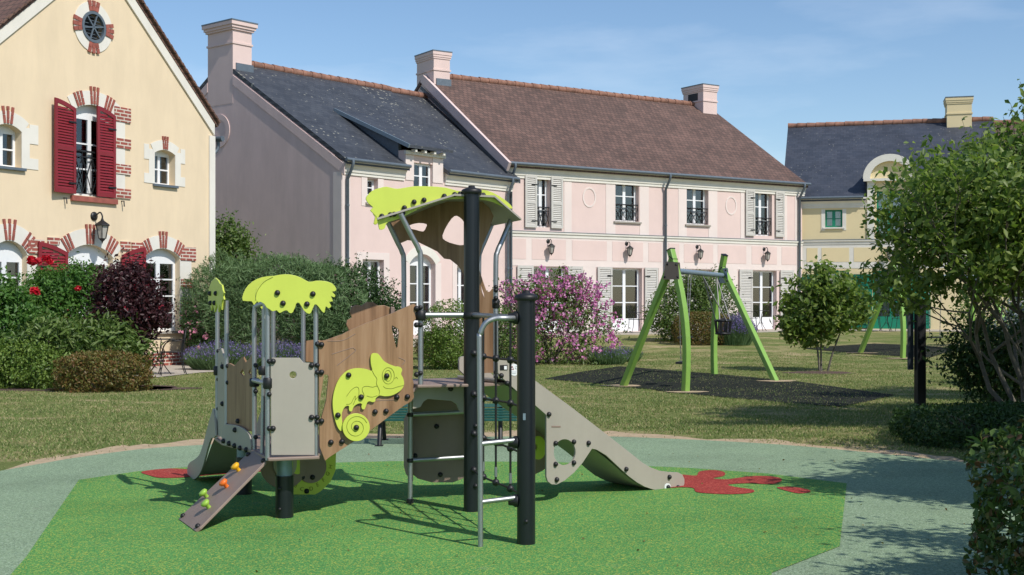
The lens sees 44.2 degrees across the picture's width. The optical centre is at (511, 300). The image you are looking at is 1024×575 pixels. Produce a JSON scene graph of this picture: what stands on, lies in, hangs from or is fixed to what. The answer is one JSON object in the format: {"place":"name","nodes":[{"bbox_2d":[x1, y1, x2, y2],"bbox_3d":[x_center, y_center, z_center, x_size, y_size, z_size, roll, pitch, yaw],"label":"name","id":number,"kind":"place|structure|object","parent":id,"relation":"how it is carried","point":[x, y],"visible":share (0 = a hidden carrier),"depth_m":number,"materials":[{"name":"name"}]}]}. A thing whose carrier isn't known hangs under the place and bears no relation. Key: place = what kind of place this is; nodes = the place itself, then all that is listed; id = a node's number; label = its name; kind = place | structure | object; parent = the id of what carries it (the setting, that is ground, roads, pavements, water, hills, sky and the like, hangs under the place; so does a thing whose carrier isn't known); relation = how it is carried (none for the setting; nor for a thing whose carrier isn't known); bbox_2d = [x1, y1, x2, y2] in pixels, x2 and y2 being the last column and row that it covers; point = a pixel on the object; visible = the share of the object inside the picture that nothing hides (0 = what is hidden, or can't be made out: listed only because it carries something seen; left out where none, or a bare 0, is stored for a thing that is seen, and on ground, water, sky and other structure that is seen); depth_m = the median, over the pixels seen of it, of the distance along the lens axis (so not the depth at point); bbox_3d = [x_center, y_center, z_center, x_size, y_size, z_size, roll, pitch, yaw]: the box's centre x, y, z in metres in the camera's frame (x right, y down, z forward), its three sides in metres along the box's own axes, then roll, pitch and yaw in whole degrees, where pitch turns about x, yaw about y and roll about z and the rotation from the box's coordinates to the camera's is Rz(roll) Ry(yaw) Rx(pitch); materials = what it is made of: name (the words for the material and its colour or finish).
{"place":"outdoors","nodes":[
{"label":"outdoors","id":0,"kind":"place"},
{"bbox_2d":[149,365,212,376],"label":"paved path","id":1,"kind":"structure","parent":0,"point":[175,369],"depth_m":26.79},
{"bbox_2d":[154,338,173,375],"bbox_3d":[-7.040,1.130,25.200,0.596,0.729,0.596,0,0,-29],"label":"bistro table","id":2,"kind":"object","parent":1,"relation":"on","point":[168,339],"visible":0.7,"depth_m":25.17,"materials":[{"name":"black metal"}]},
{"bbox_2d":[158,328,186,374],"bbox_3d":[-6.868,1.019,25.500,0.540,0.944,0.540,0,0,-20],"label":"garden chair","id":3,"kind":"object","parent":1,"relation":"on","point":[182,344],"visible":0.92,"depth_m":25.43,"materials":[{"name":"black metal"}]},
{"bbox_2d":[0,331,1019,470],"bbox_3d":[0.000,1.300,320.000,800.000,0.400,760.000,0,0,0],"label":"lawn ground","id":4,"kind":"structure","parent":0,"point":[773,343],"depth_m":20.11,"materials":[{"name":"green plant"}]},
{"bbox_2d":[0,255,60,372],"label":"rose bush","id":5,"kind":"object","parent":4,"relation":"on","point":[11,297],"visible":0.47,"depth_m":22.64,"materials":[{"name":"green plant"}]},
{"bbox_2d":[15,251,111,333],"bbox_3d":[-8.742,0.282,23.441,2.447,2.546,5.239,0,0,-7],"label":"rose bush","id":6,"kind":"object","parent":4,"relation":"on","point":[62,288],"visible":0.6,"depth_m":24.70,"materials":[{"name":"green plant"}]},
{"bbox_2d":[0,305,165,385],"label":"laurel shrub","id":7,"kind":"object","parent":4,"relation":"on","point":[61,333],"visible":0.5,"depth_m":21.96,"materials":[{"name":"green plant"}]},
{"bbox_2d":[0,386,199,390],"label":"bed soil","id":8,"kind":"structure","parent":4,"relation":"on","point":[21,389],"depth_m":21.35,"materials":[{"name":"brown soil"}]},
{"bbox_2d":[0,334,71,389],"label":"spirea bush","id":9,"kind":"object","parent":8,"relation":"on","point":[12,374],"visible":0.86,"depth_m":21.36,"materials":[{"name":"green plant"}]},
{"bbox_2d":[50,345,155,392],"bbox_3d":[-6.766,1.143,20.873,1.781,0.840,1.111,0,0,0],"label":"bronze hedge","id":10,"kind":"object","parent":8,"relation":"on","point":[99,380],"visible":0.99,"depth_m":20.60,"materials":[{"name":"brown plant"}]},
{"bbox_2d":[0,0,224,365],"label":"gabled house","id":11,"kind":"structure","parent":4,"relation":"on","point":[107,110],"depth_m":27.25,"materials":[{"name":"beige paint"}]},
{"bbox_2d":[0,241,21,304],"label":"window","id":12,"kind":"structure","parent":11,"relation":"in","point":[10,255],"depth_m":25.28,"materials":[{"name":"white paint"}]},
{"bbox_2d":[0,125,26,171],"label":"window","id":13,"kind":"structure","parent":11,"relation":"in","point":[7,135],"depth_m":25.25,"materials":[{"name":"white paint"}]},
{"bbox_2d":[68,245,107,317],"bbox_3d":[-9.169,-0.269,26.988,0.055,1.849,1.318,0,0,28],"label":"window","id":14,"kind":"structure","parent":11,"relation":"in","point":[89,252],"depth_m":27.07,"materials":[{"name":"white paint"}]},
{"bbox_2d":[74,105,111,197],"bbox_3d":[-9.057,-3.207,27.066,0.160,1.958,1.115,0,0,28],"label":"window","id":15,"kind":"structure","parent":11,"relation":"in","point":[85,114],"depth_m":27.02,"materials":[{"name":"white paint"}]},
{"bbox_2d":[90,212,109,243],"bbox_3d":[-8.778,-1.559,26.915,0.421,0.686,0.342,0,0,28],"label":"wall lantern","id":16,"kind":"object","parent":11,"relation":"attached to","point":[102,225],"depth_m":26.84,"materials":[{"name":"black metal"}]},
{"bbox_2d":[146,249,180,333],"bbox_3d":[-8.051,-0.213,28.868,0.265,1.952,1.391,0,0,28],"label":"window","id":17,"kind":"structure","parent":11,"relation":"in","point":[164,264],"depth_m":29.14,"materials":[{"name":"white paint"}]},
{"bbox_2d":[152,151,178,188],"bbox_3d":[-8.070,-3.022,28.958,0.382,0.855,0.779,0,0,28],"label":"window","id":18,"kind":"structure","parent":11,"relation":"in","point":[161,158],"depth_m":29.07,"materials":[{"name":"white paint"}]},
{"bbox_2d":[79,247,181,381],"bbox_3d":[-6.931,0.294,22.835,1.813,2.523,1.711,0,0,0],"label":"purple shrub","id":19,"kind":"object","parent":4,"relation":"on","point":[135,289],"visible":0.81,"depth_m":22.61,"materials":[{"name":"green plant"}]},
{"bbox_2d":[127,385,176,389],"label":"bed soil","id":20,"kind":"structure","parent":4,"relation":"on","point":[165,387],"depth_m":21.85,"materials":[{"name":"brown soil"}]},
{"bbox_2d":[178,306,220,351],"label":"pink hydrangea","id":21,"kind":"object","parent":4,"relation":"on","point":[190,341],"visible":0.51,"depth_m":28.59,"materials":[{"name":"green plant"}]},
{"bbox_2d":[178,339,261,369],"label":"lavender bush","id":22,"kind":"object","parent":4,"relation":"on","point":[201,359],"visible":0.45,"depth_m":26.98,"materials":[{"name":"purple plant"}]},
{"bbox_2d":[215,206,272,332],"bbox_3d":[-7.392,-0.491,32.489,2.553,3.841,2.299,0,0,0],"label":"climbing shrub","id":23,"kind":"object","parent":4,"relation":"on","point":[232,239],"visible":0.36,"depth_m":32.29,"materials":[{"name":"green plant"}]},
{"bbox_2d":[176,240,372,349],"bbox_3d":[-5.457,0.076,29.065,4.713,2.994,2.283,0,0,0],"label":"feathery shrub","id":24,"kind":"object","parent":4,"relation":"on","point":[242,279],"visible":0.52,"depth_m":28.63,"materials":[{"name":"green plant"}]},
{"bbox_2d":[246,339,312,369],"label":"lavender bush","id":25,"kind":"object","parent":4,"relation":"on","point":[285,351],"visible":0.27,"depth_m":27.40,"materials":[{"name":"purple plant"}]},
{"bbox_2d":[286,250,414,346],"bbox_3d":[-3.754,0.182,29.539,3.225,2.716,2.023,0,0,0],"label":"broadleaf shrub","id":26,"kind":"object","parent":4,"relation":"on","point":[376,297],"visible":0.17,"depth_m":29.20,"materials":[{"name":"green plant"}]},
{"bbox_2d":[199,18,519,342],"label":"terraced house","id":27,"kind":"structure","parent":4,"relation":"on","point":[307,163],"depth_m":37.27,"materials":[{"name":"pink paint"}]},
{"bbox_2d":[365,179,373,204],"bbox_3d":[-3.992,-3.063,35.583,0.285,0.737,0.571,0,0,40],"label":"window","id":28,"kind":"structure","parent":27,"relation":"in","point":[370,183],"depth_m":35.71,"materials":[{"name":"white paint"}]},
{"bbox_2d":[363,259,379,291],"bbox_3d":[-4.063,-0.467,35.679,0.055,1.378,0.823,0,0,40],"label":"window","id":29,"kind":"structure","parent":27,"relation":"in","point":[376,262],"depth_m":35.85,"materials":[{"name":"white paint"}]},
{"bbox_2d":[410,255,430,333],"bbox_3d":[-2.791,-0.185,37.217,0.055,2.364,1.077,0,0,40],"label":"french door","id":30,"kind":"structure","parent":27,"relation":"in","point":[414,263],"depth_m":37.37,"materials":[{"name":"white paint"}]},
{"bbox_2d":[414,163,429,185],"bbox_3d":[-2.715,-3.663,37.183,0.055,0.742,0.796,0,0,40],"label":"window","id":31,"kind":"structure","parent":27,"relation":"in","point":[421,172],"depth_m":37.19,"materials":[{"name":"white paint"}]},
{"bbox_2d":[457,266,463,332],"bbox_3d":[-1.624,-0.012,38.600,0.055,2.091,0.642,0,0,40],"label":"french door","id":32,"kind":"structure","parent":27,"relation":"in","point":[460,276],"depth_m":38.61,"materials":[{"name":"white paint"}]},
{"bbox_2d":[413,334,439,358],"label":"box bush","id":33,"kind":"object","parent":4,"relation":"on","point":[416,345],"visible":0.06,"depth_m":30.73,"materials":[{"name":"green plant"}]},
{"bbox_2d":[413,298,463,369],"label":"box bush","id":34,"kind":"object","parent":4,"relation":"on","point":[446,339],"visible":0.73,"depth_m":27.25,"materials":[{"name":"green plant"}]},
{"bbox_2d":[375,378,516,445],"bbox_3d":[-0.740,1.171,13.200,1.580,0.682,0.680,0,0,0],"label":"park bench","id":35,"kind":"object","parent":4,"relation":"on","point":[501,415],"visible":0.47,"depth_m":13.09,"materials":[{"name":"metal"}]},
{"bbox_2d":[6,430,963,469],"bbox_3d":[-0.127,1.494,12.779,8.691,0.001,3.539,0,0,0],"label":"dry soil strip","id":36,"kind":"object","parent":4,"relation":"on","point":[189,442],"visible":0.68,"depth_m":12.98,"materials":[{"name":"brown soil"}]},
{"bbox_2d":[498,305,546,364],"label":"box bush","id":37,"kind":"object","parent":4,"relation":"on","point":[502,343],"visible":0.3,"depth_m":28.34,"materials":[{"name":"green plant"}]},
{"bbox_2d":[486,265,630,364],"bbox_3d":[1.042,0.333,29.487,3.410,2.423,2.086,0,0,10],"label":"lavatera bush","id":38,"kind":"object","parent":4,"relation":"on","point":[543,290],"visible":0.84,"depth_m":29.26,"materials":[{"name":"pink plant"}]},
{"bbox_2d":[585,344,629,364],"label":"lavender bush","id":39,"kind":"object","parent":4,"relation":"on","point":[616,357],"visible":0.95,"depth_m":29.10,"materials":[{"name":"green plant"}]},
{"bbox_2d":[414,49,810,332],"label":"terraced house","id":40,"kind":"structure","parent":4,"relation":"on","point":[605,176],"depth_m":44.61,"materials":[{"name":"pink paint"}]},
{"bbox_2d":[537,179,548,226],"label":"window","id":41,"kind":"structure","parent":40,"relation":"in","point":[542,217],"depth_m":41.43,"materials":[{"name":"white paint"}]},
{"bbox_2d":[534,267,562,332],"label":"french door","id":42,"kind":"structure","parent":40,"relation":"in","point":[547,272],"depth_m":41.69,"materials":[{"name":"white paint"}]},
{"bbox_2d":[546,239,554,255],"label":"wall lantern","id":43,"kind":"object","parent":40,"relation":"attached to","point":[551,246],"depth_m":41.17,"materials":[{"name":"black metal"}]},
{"bbox_2d":[613,268,638,330],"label":"french door","id":44,"kind":"structure","parent":40,"relation":"in","point":[625,280],"depth_m":43.41,"materials":[{"name":"white paint"}]},
{"bbox_2d":[614,184,641,223],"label":"window","id":45,"kind":"structure","parent":40,"relation":"in","point":[625,195],"depth_m":43.35,"materials":[{"name":"white paint"}]},
{"bbox_2d":[625,242,633,256],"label":"wall lantern","id":46,"kind":"object","parent":40,"relation":"attached to","point":[629,248],"depth_m":42.95,"materials":[{"name":"black metal"}]},
{"bbox_2d":[685,189,710,226],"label":"window","id":47,"kind":"structure","parent":40,"relation":"in","point":[696,208],"depth_m":45.09,"materials":[{"name":"white paint"}]},
{"bbox_2d":[695,245,703,259],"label":"wall lantern","id":48,"kind":"object","parent":40,"relation":"attached to","point":[700,251],"depth_m":44.70,"materials":[{"name":"black metal"}]},
{"bbox_2d":[755,193,770,235],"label":"window","id":49,"kind":"structure","parent":40,"relation":"in","point":[762,218],"depth_m":46.87,"materials":[{"name":"white paint"}]},
{"bbox_2d":[753,271,772,328],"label":"french door","id":50,"kind":"structure","parent":40,"relation":"in","point":[762,280],"depth_m":46.96,"materials":[{"name":"white paint"}]},
{"bbox_2d":[763,247,770,261],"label":"wall lantern","id":51,"kind":"object","parent":40,"relation":"attached to","point":[767,255],"depth_m":46.49,"materials":[{"name":"black metal"}]},
{"bbox_2d":[618,345,643,361],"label":"lavender bush","id":52,"kind":"object","parent":4,"relation":"on","point":[630,349],"visible":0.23,"depth_m":30.22,"materials":[{"name":"plant"}]},
{"bbox_2d":[636,263,745,341],"bbox_3d":[5.187,0.076,36.420,3.245,2.338,2.111,0,0,0],"label":"white rose bush","id":53,"kind":"object","parent":4,"relation":"on","point":[699,300],"visible":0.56,"depth_m":36.26,"materials":[{"name":"green plant"}]},
{"bbox_2d":[670,311,732,344],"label":"copper hedge","id":54,"kind":"object","parent":4,"relation":"on","point":[697,328],"visible":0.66,"depth_m":35.11,"materials":[{"name":"brown plant"}]},
{"bbox_2d":[717,312,759,345],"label":"lavender bush","id":55,"kind":"object","parent":4,"relation":"on","point":[739,335],"visible":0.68,"depth_m":34.93,"materials":[{"name":"purple plant"}]},
{"bbox_2d":[782,371,853,373],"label":"tree soil","id":56,"kind":"object","parent":4,"relation":"on","point":[822,372],"visible":0.9,"depth_m":26.15,"materials":[{"name":"soil"}]},
{"bbox_2d":[762,254,885,370],"bbox_3d":[6.634,0.286,26.726,2.590,2.541,1.805,0,0,0],"label":"tree","id":57,"kind":"object","parent":56,"relation":"on","point":[810,313],"visible":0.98,"depth_m":26.38,"materials":[{"name":"green plant"}]},
{"bbox_2d":[865,313,881,330],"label":"garden chair","id":58,"kind":"object","parent":4,"relation":"on","point":[878,322],"visible":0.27,"depth_m":44.49,"materials":[{"name":"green metal"}]},
{"bbox_2d":[879,310,891,330],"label":"bistro table","id":59,"kind":"object","parent":4,"relation":"on","point":[887,319],"visible":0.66,"depth_m":44.55,"materials":[{"name":"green metal"}]},
{"bbox_2d":[785,96,1008,329],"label":"terraced house","id":60,"kind":"structure","parent":4,"relation":"on","point":[838,166],"depth_m":48.66,"materials":[{"name":"beige paint"}]},
{"bbox_2d":[823,210,844,228],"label":"window","id":61,"kind":"structure","parent":60,"relation":"in","point":[833,218],"depth_m":47.75,"materials":[{"name":"green paint"}]},
{"bbox_2d":[829,271,848,315],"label":"french door","id":62,"kind":"structure","parent":60,"relation":"in","point":[831,279],"depth_m":47.73,"materials":[{"name":"green paint"}]},
{"bbox_2d":[877,191,902,232],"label":"window","id":63,"kind":"structure","parent":60,"relation":"in","point":[878,204],"depth_m":47.31,"materials":[{"name":"green paint"}]},
{"bbox_2d":[873,271,908,328],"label":"french door","id":64,"kind":"structure","parent":60,"relation":"in","point":[882,319],"depth_m":47.27,"materials":[{"name":"green paint"}]},
{"bbox_2d":[890,311,906,330],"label":"garden chair","id":65,"kind":"object","parent":4,"relation":"on","point":[896,318],"visible":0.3,"depth_m":44.08,"materials":[{"name":"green metal"}]},
{"bbox_2d":[907,301,925,405],"bbox_3d":[5.544,0.789,17.267,0.220,1.622,0.120,0,0,-12],"label":"sign post","id":66,"kind":"object","parent":4,"relation":"on","point":[916,337],"visible":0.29,"depth_m":17.23,"materials":[{"name":"black metal"}]},
{"bbox_2d":[845,79,1023,412],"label":"tree","id":67,"kind":"object","parent":4,"relation":"on","point":[948,198],"visible":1,"depth_m":14.21,"materials":[{"name":"green plant"}]},
{"bbox_2d":[887,399,1023,450],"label":"hedge","id":68,"kind":"object","parent":4,"relation":"on","point":[973,418],"visible":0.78,"depth_m":12.95,"materials":[{"name":"green plant"}]},
{"bbox_2d":[918,301,1023,407],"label":"evergreen shrub","id":69,"kind":"object","parent":4,"relation":"on","point":[963,362],"visible":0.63,"depth_m":16.44,"materials":[{"name":"green plant"}]},
{"bbox_2d":[943,281,1023,342],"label":"garden shrub","id":70,"kind":"object","parent":4,"relation":"on","point":[959,314],"visible":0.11,"depth_m":33.88,"materials":[{"name":"green plant"}]},
{"bbox_2d":[961,415,1023,574],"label":"hedge","id":71,"kind":"object","parent":4,"relation":"on","point":[990,520],"visible":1,"depth_m":6.15,"materials":[{"name":"green plant"}]},
{"bbox_2d":[962,219,1023,318],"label":"tree","id":72,"kind":"object","parent":4,"relation":"on","point":[1015,295],"visible":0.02,"depth_m":18.79,"materials":[{"name":"green plant"}]},
{"bbox_2d":[985,296,1023,348],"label":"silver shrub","id":73,"kind":"object","parent":4,"relation":"on","point":[1004,318],"visible":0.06,"depth_m":22.07,"materials":[{"name":"green plant"}]},
{"bbox_2d":[993,119,1023,314],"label":"terraced house","id":74,"kind":"structure","parent":4,"relation":"on","point":[1011,126],"depth_m":50.67,"materials":[{"name":"beige paint"}]},
{"bbox_2d":[0,436,1022,574],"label":"sage play surface","id":75,"kind":"object","parent":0,"point":[902,513],"visible":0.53,"depth_m":10.08,"materials":[{"name":"rubber"}]},
{"bbox_2d":[11,461,846,574],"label":"green play surface","id":76,"kind":"object","parent":75,"relation":"on","point":[130,523],"visible":0.7,"depth_m":8.17,"materials":[{"name":"rubber"}]},
{"bbox_2d":[141,468,259,477],"bbox_3d":[-2.673,1.480,10.953,1.006,0.001,0.624,0,0,-30],"label":"red splash marking","id":77,"kind":"object","parent":76,"relation":"on","point":[169,473],"visible":0.55,"depth_m":10.78,"materials":[{"name":"rubber"}]},
{"bbox_2d":[179,185,683,546],"bbox_3d":[-0.862,0.395,9.209,4.202,2.411,3.039,0,0,8],"label":"play structure","id":78,"kind":"object","parent":76,"relation":"on","point":[364,363],"visible":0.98,"depth_m":8.83,"materials":[{"name":"metal"}]},
{"bbox_2d":[676,470,781,493],"bbox_3d":[1.731,1.480,10.324,1.014,0.001,1.371,0,0,0],"label":"red splash marking","id":79,"kind":"object","parent":76,"relation":"on","point":[710,484],"visible":0.92,"depth_m":10.25,"materials":[{"name":"rubber"}]},
{"bbox_2d":[777,487,810,492],"bbox_3d":[2.222,1.480,9.862,0.194,0.001,0.351,0,0,-18],"label":"red splash marking","id":80,"kind":"object","parent":76,"relation":"on","point":[797,490],"visible":1,"depth_m":9.87,"materials":[{"name":"rubber"}]},
{"bbox_2d":[144,454,964,571],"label":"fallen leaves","id":81,"kind":"object","parent":75,"relation":"on","point":[583,537],"visible":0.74,"depth_m":8.30,"materials":[{"name":"brown plant"}]},
{"bbox_2d":[144,0,1023,165],"label":"sky","id":82,"kind":"structure","parent":0,"point":[774,64],"materials":[{"name":"blue"}]},
{"bbox_2d":[541,329,781,336],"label":"paved terrace","id":83,"kind":"structure","parent":0,"point":[650,332],"depth_m":42.14,"materials":[{"name":"beige stone"}]},
{"bbox_2d":[627,304,643,331],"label":"garden chair","id":84,"kind":"object","parent":83,"relation":"on","point":[632,311],"visible":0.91,"depth_m":41.48,"materials":[{"name":"black metal"}]},
{"bbox_2d":[753,310,768,330],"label":"bistro table","id":85,"kind":"object","parent":83,"relation":"on","point":[761,316],"visible":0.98,"depth_m":44.43,"materials":[{"name":"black metal"}]},
{"bbox_2d":[544,366,892,405],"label":"rubber mat ground","id":86,"kind":"structure","parent":0,"point":[738,383],"depth_m":21.81,"materials":[{"name":"black rubber"}]},
{"bbox_2d":[600,384,639,385],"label":"bare soil","id":87,"kind":"structure","parent":86,"relation":"on","point":[619,385],"depth_m":22.00,"materials":[{"name":"beige soil"}]},
{"bbox_2d":[665,391,708,392],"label":"bare soil","id":88,"kind":"structure","parent":86,"relation":"on","point":[687,391],"depth_m":20.55,"materials":[{"name":"beige soil"}]},
{"bbox_2d":[620,248,778,390],"bbox_3d":[3.609,0.323,23.027,1.940,2.522,4.939,0,0,31],"label":"swing set","id":89,"kind":"object","parent":86,"relation":"on","point":[673,271],"visible":0.93,"depth_m":21.64,"materials":[{"name":"green metal"}]},
{"bbox_2d":[675,275,688,363],"bbox_3d":[2.960,0.319,21.761,0.174,1.539,0.834,0,0,20],"label":"chain swing","id":90,"kind":"object","parent":89,"relation":"hanging from","point":[679,362],"visible":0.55,"depth_m":21.56,"materials":[{"name":"grey metal"}]},
{"bbox_2d":[677,275,692,338],"bbox_3d":[3.014,0.103,21.909,0.174,1.109,0.968,0,0,20],"label":"chain swing","id":91,"kind":"object","parent":89,"relation":"hanging from","point":[689,307],"visible":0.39,"depth_m":22.22,"materials":[{"name":"grey metal"}]},
{"bbox_2d":[702,276,731,334],"bbox_3d":[3.956,0.092,23.825,0.454,1.098,1.329,0,0,20],"label":"bucket swing","id":92,"kind":"object","parent":89,"relation":"hanging from","point":[727,331],"visible":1,"depth_m":23.59,"materials":[{"name":"black rubber"}]},
{"bbox_2d":[758,380,795,381],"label":"bare soil","id":93,"kind":"structure","parent":86,"relation":"on","point":[776,380],"depth_m":23.38,"materials":[{"name":"beige soil"}]},
{"bbox_2d":[806,343,948,356],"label":"rubber mat ground","id":94,"kind":"structure","parent":0,"point":[885,349],"depth_m":33.62,"materials":[{"name":"black rubber"}]},
{"bbox_2d":[858,261,1004,357],"bbox_3d":[11.070,0.217,32.516,3.948,2.544,1.836,0,0,-21],"label":"swing set","id":95,"kind":"object","parent":94,"relation":"on","point":[902,335],"visible":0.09,"depth_m":31.84,"materials":[{"name":"green metal"}]},
{"bbox_2d":[926,293,942,337],"bbox_3d":[10.790,0.193,32.160,0.522,1.528,0.160,0,0,-32],"label":"chain swing","id":96,"kind":"object","parent":95,"relation":"hanging from","point":[939,336],"visible":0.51,"depth_m":32.11,"materials":[{"name":"grey metal"}]},
{"bbox_2d":[837,329,961,331],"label":"paved terrace","id":97,"kind":"structure","parent":0,"point":[927,330],"depth_m":45.16,"materials":[{"name":"beige stone"}]}
]}

